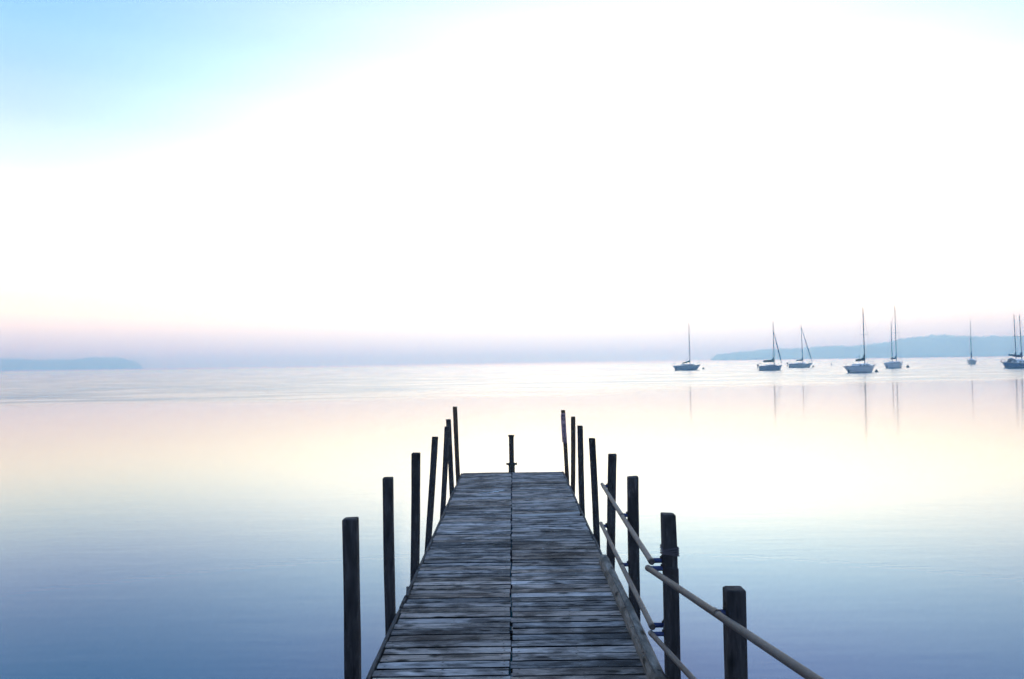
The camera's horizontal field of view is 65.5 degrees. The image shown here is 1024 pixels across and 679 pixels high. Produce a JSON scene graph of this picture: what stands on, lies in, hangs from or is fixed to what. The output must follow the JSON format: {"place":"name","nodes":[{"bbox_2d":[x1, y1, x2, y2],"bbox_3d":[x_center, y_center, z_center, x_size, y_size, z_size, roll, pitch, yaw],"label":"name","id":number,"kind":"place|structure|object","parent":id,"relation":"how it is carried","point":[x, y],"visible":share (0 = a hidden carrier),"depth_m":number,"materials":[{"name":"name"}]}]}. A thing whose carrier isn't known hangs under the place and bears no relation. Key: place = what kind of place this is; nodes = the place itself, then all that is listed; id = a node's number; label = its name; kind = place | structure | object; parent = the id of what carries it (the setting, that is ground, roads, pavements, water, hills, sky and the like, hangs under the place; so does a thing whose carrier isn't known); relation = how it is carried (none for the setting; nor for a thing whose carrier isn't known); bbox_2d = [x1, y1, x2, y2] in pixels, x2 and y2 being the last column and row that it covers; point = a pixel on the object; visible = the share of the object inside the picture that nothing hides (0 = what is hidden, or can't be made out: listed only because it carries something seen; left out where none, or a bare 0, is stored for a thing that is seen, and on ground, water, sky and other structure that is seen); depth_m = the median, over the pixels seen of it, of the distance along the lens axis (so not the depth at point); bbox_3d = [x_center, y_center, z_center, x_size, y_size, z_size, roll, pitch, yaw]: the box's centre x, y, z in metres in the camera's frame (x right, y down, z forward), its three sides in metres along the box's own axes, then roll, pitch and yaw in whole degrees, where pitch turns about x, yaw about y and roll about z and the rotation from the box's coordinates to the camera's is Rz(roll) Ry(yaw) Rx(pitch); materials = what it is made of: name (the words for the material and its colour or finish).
{"place":"outdoors","nodes":[
{"label":"outdoors","id":0,"kind":"place"},
{"bbox_2d":[0,362,140,370],"bbox_3d":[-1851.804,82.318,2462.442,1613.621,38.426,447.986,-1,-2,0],"label":"hills","id":1,"kind":"structure","parent":0,"point":[11,367],"depth_m":2268.15,"materials":[{"name":"soil"}]},
{"bbox_2d":[0,357,142,368],"bbox_3d":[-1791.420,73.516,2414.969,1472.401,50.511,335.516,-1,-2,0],"label":"wood","id":2,"kind":"object","parent":1,"relation":"on","point":[64,362],"visible":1,"depth_m":2293.12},
{"bbox_2d":[0,356,1023,678],"bbox_3d":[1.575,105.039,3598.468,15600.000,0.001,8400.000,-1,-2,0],"label":"water","id":3,"kind":"structure","parent":0,"point":[834,520],"depth_m":15.99,"materials":[{"name":"teal liquid"}]},
{"bbox_2d":[673,331,699,369],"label":"sailboat","id":4,"kind":"object","parent":3,"relation":"on","point":[682,366],"visible":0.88,"depth_m":205.57,"materials":[{"name":"blue plastic"}]},
{"bbox_2d":[757,323,781,370],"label":"sailboat","id":5,"kind":"object","parent":3,"relation":"on","point":[770,367],"visible":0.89,"depth_m":180.89,"materials":[{"name":"blue plastic"}]},
{"bbox_2d":[787,328,811,367],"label":"sailboat","id":6,"kind":"object","parent":3,"relation":"on","point":[800,365],"visible":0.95,"depth_m":223.12,"materials":[{"name":"blue plastic"}]},
{"bbox_2d":[843,314,874,372],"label":"sailboat","id":7,"kind":"object","parent":3,"relation":"on","point":[861,368],"visible":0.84,"depth_m":140.22,"materials":[{"name":"white plastic"}]},
{"bbox_2d":[884,306,902,367],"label":"sailboat","id":8,"kind":"object","parent":3,"relation":"on","point":[893,364],"visible":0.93,"depth_m":186.87,"materials":[{"name":"white plastic"}]},
{"bbox_2d":[967,322,976,363],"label":"sailboat","id":9,"kind":"object","parent":3,"relation":"on","point":[971,360],"visible":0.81,"depth_m":242.13,"materials":[{"name":"white plastic"}]},
{"bbox_2d":[1002,319,1021,367],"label":"sailboat","id":10,"kind":"object","parent":3,"relation":"on","point":[1011,355],"visible":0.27,"depth_m":169.50,"materials":[{"name":"blue plastic"}]},
{"bbox_2d":[1003,315,1023,367],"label":"sailboat","id":11,"kind":"object","parent":3,"relation":"on","point":[1014,363],"visible":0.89,"depth_m":161.29,"materials":[{"name":"blue plastic"}]},
{"bbox_2d":[0,0,1023,367],"label":"sky","id":12,"kind":"structure","parent":0,"point":[184,183],"materials":[{"name":"white"}]},
{"bbox_2d":[717,339,1023,359],"bbox_3d":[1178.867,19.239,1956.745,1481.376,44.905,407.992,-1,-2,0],"label":"hills","id":13,"kind":"structure","parent":0,"point":[951,350],"depth_m":1782.32,"materials":[{"name":"soil"}]},
{"bbox_2d":[711,334,1023,359],"bbox_3d":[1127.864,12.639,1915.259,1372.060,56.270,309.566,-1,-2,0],"label":"wood","id":14,"kind":"object","parent":13,"relation":"on","point":[938,340],"visible":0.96,"depth_m":1806.89,"materials":[{"name":"blue plant"}]},
{"label":"lake bed","id":15,"kind":"structure","parent":0,"visible":0},
{"bbox_2d":[342,517,360,678],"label":"post","id":16,"kind":"object","parent":15,"relation":"on","point":[351,591],"visible":1,"depth_m":5.18,"materials":[{"name":"black wood"}]},
{"bbox_2d":[382,477,395,635],"bbox_3d":[-1.009,2.758,6.665,0.108,3.196,0.091,-1,-2,0],"label":"post","id":17,"kind":"object","parent":15,"relation":"on","point":[388,547],"visible":0.76,"depth_m":6.65,"materials":[{"name":"black wood"}]},
{"bbox_2d":[366,471,647,678],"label":"pier","id":18,"kind":"structure","parent":17,"relation":"attached to","point":[452,619],"depth_m":7.10,"materials":[{"name":"grey wood"}]},
{"bbox_2d":[599,554,665,678],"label":"curb timber","id":19,"kind":"object","parent":18,"relation":"on","point":[652,667],"visible":1,"depth_m":6.10,"materials":[{"name":"grey wood"}]},
{"bbox_2d":[410,452,419,582],"bbox_3d":[-1.018,2.794,8.295,0.161,3.216,0.094,-1,-2,0],"label":"post","id":20,"kind":"object","parent":15,"relation":"on","point":[415,510],"visible":0.57,"depth_m":8.28,"materials":[{"name":"black wood"}]},
{"bbox_2d":[424,436,437,552],"bbox_3d":[-1.032,2.813,9.654,0.310,3.257,0.080,-1,-2,0],"label":"post","id":21,"kind":"object","parent":15,"relation":"on","point":[432,482],"visible":0.48,"depth_m":9.65,"materials":[{"name":"black wood"}]},
{"bbox_2d":[440,426,449,517],"bbox_3d":[-1.036,2.899,11.813,0.258,3.207,0.083,-1,-2,0],"label":"post","id":22,"kind":"object","parent":15,"relation":"on","point":[445,467],"visible":0.47,"depth_m":11.81,"materials":[{"name":"black wood"}]},
{"bbox_2d":[446,419,453,494],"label":"post","id":23,"kind":"object","parent":15,"relation":"on","point":[450,467],"visible":0.34,"depth_m":13.54,"materials":[{"name":"black wood"}]},
{"bbox_2d":[453,407,459,483],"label":"post","id":24,"kind":"object","parent":15,"relation":"on","point":[456,441],"visible":0.48,"depth_m":15.06,"materials":[{"name":"black wood"}]},
{"bbox_2d":[506,435,516,495],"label":"pipe post","id":25,"kind":"object","parent":15,"relation":"on","point":[511,464],"visible":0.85,"depth_m":15.42,"materials":[{"name":"metal"}]},
{"bbox_2d":[561,410,569,484],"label":"post","id":26,"kind":"object","parent":15,"relation":"on","point":[565,448],"visible":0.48,"depth_m":15.07,"materials":[{"name":"black wood"}]},
{"bbox_2d":[561,413,566,442],"bbox_3d":[0.980,1.679,15.063,0.092,0.576,0.015,-3,-2,0],"label":"sign","id":27,"kind":"object","parent":26,"relation":"attached to","point":[563,428],"visible":1,"depth_m":15.06,"materials":[{"name":"grey wood"}]},
{"bbox_2d":[571,416,575,493],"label":"post","id":28,"kind":"object","parent":15,"relation":"on","point":[573,443],"visible":0.52,"depth_m":13.54,"materials":[{"name":"black wood"}]},
{"bbox_2d":[577,425,584,515],"bbox_3d":[1.048,2.871,11.743,0.113,3.198,0.089,-1,-2,0],"label":"post","id":29,"kind":"object","parent":15,"relation":"on","point":[580,466],"visible":0.39,"depth_m":11.73,"materials":[{"name":"black wood"}]},
{"bbox_2d":[589,438,599,546],"bbox_3d":[1.051,2.808,9.704,0.173,3.207,0.083,-1,-2,0],"label":"post","id":30,"kind":"object","parent":15,"relation":"on","point":[594,487],"visible":0.47,"depth_m":9.70,"materials":[{"name":"black wood"}]},
{"bbox_2d":[606,453,616,569],"bbox_3d":[1.021,2.791,8.364,0.209,3.166,0.091,-1,-2,0],"label":"post","id":31,"kind":"object","parent":15,"relation":"on","point":[611,488],"visible":0.48,"depth_m":8.35,"materials":[{"name":"black wood"}]},
{"bbox_2d":[599,522,663,629],"bbox_3d":[0.961,1.905,6.835,0.106,0.075,3.426,-1,-2,1],"label":"pipe rail","id":32,"kind":"object","parent":31,"relation":"attached to","point":[652,625],"visible":0.95,"depth_m":6.11,"materials":[{"name":"metal"}]},
{"bbox_2d":[600,483,662,564],"bbox_3d":[0.963,1.490,6.847,0.098,0.075,3.426,-1,-2,1],"label":"pipe rail","id":33,"kind":"object","parent":31,"relation":"attached to","point":[651,560],"visible":1,"depth_m":6.07,"materials":[{"name":"metal"}]},
{"bbox_2d":[627,476,640,622],"bbox_3d":[1.036,2.746,6.744,0.122,3.163,0.096,-1,-2,0],"label":"post","id":34,"kind":"object","parent":15,"relation":"on","point":[633,521],"visible":0.65,"depth_m":6.73,"materials":[{"name":"black wood"}]},
{"bbox_2d":[660,512,680,678],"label":"post","id":35,"kind":"object","parent":15,"relation":"on","point":[669,549],"visible":1,"depth_m":5.08,"materials":[{"name":"wood"}]},
{"bbox_2d":[648,628,696,678],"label":"pipe rail","id":36,"kind":"object","parent":35,"relation":"attached to","point":[681,666],"visible":1,"depth_m":4.66,"materials":[{"name":"metal"}]},
{"bbox_2d":[723,586,747,678],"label":"post","id":37,"kind":"object","parent":15,"relation":"on","point":[735,646],"visible":0.95,"depth_m":3.79,"materials":[{"name":"black wood"}]},
{"bbox_2d":[645,563,823,678],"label":"pipe rail","id":38,"kind":"object","parent":37,"relation":"attached to","point":[803,671],"visible":1,"depth_m":3.50,"materials":[{"name":"metal"}]}
]}

